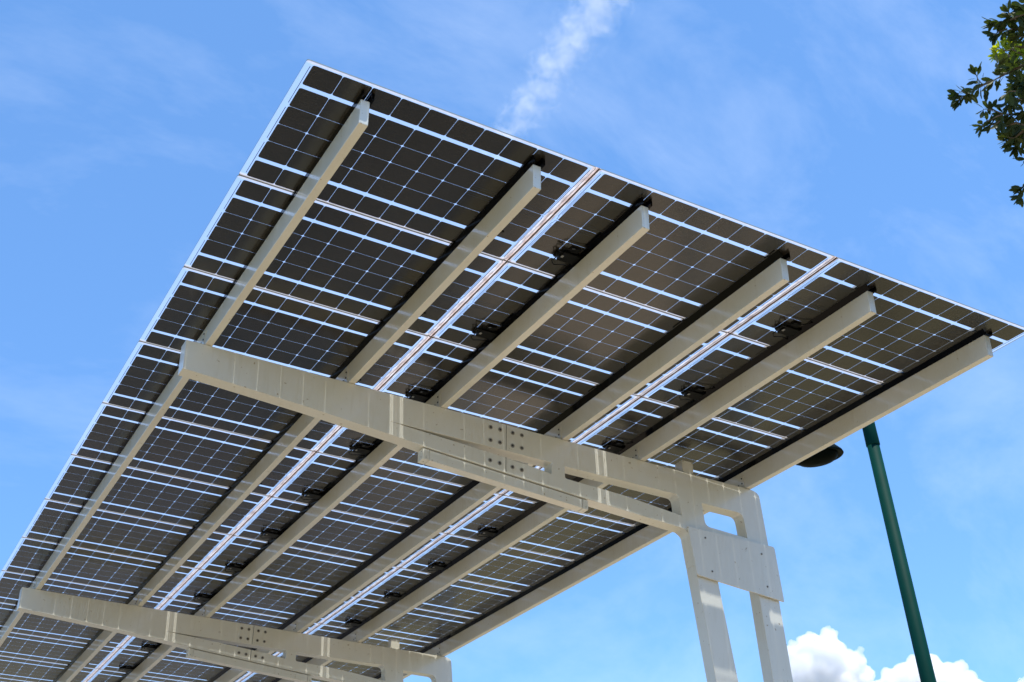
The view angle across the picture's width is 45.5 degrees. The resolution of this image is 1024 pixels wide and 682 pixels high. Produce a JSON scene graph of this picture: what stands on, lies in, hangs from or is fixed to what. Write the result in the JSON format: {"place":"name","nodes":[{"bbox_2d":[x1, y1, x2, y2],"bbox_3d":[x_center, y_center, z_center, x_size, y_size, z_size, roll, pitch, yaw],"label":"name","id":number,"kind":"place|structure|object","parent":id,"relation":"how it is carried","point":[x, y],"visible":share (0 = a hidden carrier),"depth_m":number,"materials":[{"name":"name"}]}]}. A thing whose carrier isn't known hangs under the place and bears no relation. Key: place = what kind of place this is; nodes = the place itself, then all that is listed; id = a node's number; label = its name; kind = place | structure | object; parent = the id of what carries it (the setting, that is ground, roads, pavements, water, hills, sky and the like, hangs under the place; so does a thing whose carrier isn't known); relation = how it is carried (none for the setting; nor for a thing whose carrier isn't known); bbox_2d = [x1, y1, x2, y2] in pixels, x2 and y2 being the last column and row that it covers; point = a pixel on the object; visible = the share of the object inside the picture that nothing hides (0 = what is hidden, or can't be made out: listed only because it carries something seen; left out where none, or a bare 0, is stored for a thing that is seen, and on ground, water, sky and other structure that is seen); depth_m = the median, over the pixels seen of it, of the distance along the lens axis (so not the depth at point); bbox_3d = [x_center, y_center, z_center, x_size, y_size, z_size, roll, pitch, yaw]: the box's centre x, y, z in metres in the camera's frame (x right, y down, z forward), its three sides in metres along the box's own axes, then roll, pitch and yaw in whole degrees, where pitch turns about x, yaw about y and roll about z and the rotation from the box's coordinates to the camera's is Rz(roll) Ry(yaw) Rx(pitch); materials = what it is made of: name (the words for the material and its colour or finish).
{"place":"outdoors","nodes":[
{"label":"outdoors","id":0,"kind":"place"},
{"bbox_2d":[0,0,1023,681],"label":"sky","id":1,"kind":"structure","parent":0,"point":[831,127],"materials":[{"name":"blue"}]},
{"bbox_2d":[796,422,936,681],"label":"street lamp","id":2,"kind":"object","parent":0,"point":[829,454],"visible":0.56,"depth_m":12.71,"materials":[{"name":"green metal"}]},
{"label":"pavement","id":3,"kind":"structure","parent":0,"visible":0},
{"bbox_2d":[0,59,1023,681],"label":"solar canopy","id":4,"kind":"object","parent":3,"relation":"on","point":[622,479],"visible":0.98,"depth_m":8.52,"materials":[{"name":"black glass"}]},
{"bbox_2d":[186,648,311,681],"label":"light fixture","id":5,"kind":"object","parent":4,"relation":"attached to","point":[194,654],"visible":1,"depth_m":12.34,"materials":[{"name":"white paint"}]},
{"bbox_2d":[418,448,587,512],"bbox_3d":[-0.045,0.968,8.408,1.310,0.284,0.081,12,-32,-29],"label":"light fixture","id":6,"kind":"object","parent":4,"relation":"attached to","point":[428,457],"visible":1,"depth_m":8.36,"materials":[{"name":"white paint"}]},
{"bbox_2d":[947,0,1023,207],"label":"oak tree","id":7,"kind":"object","parent":3,"relation":"on","point":[1011,65],"visible":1,"depth_m":4.65,"materials":[{"name":"green plant"}]}
]}

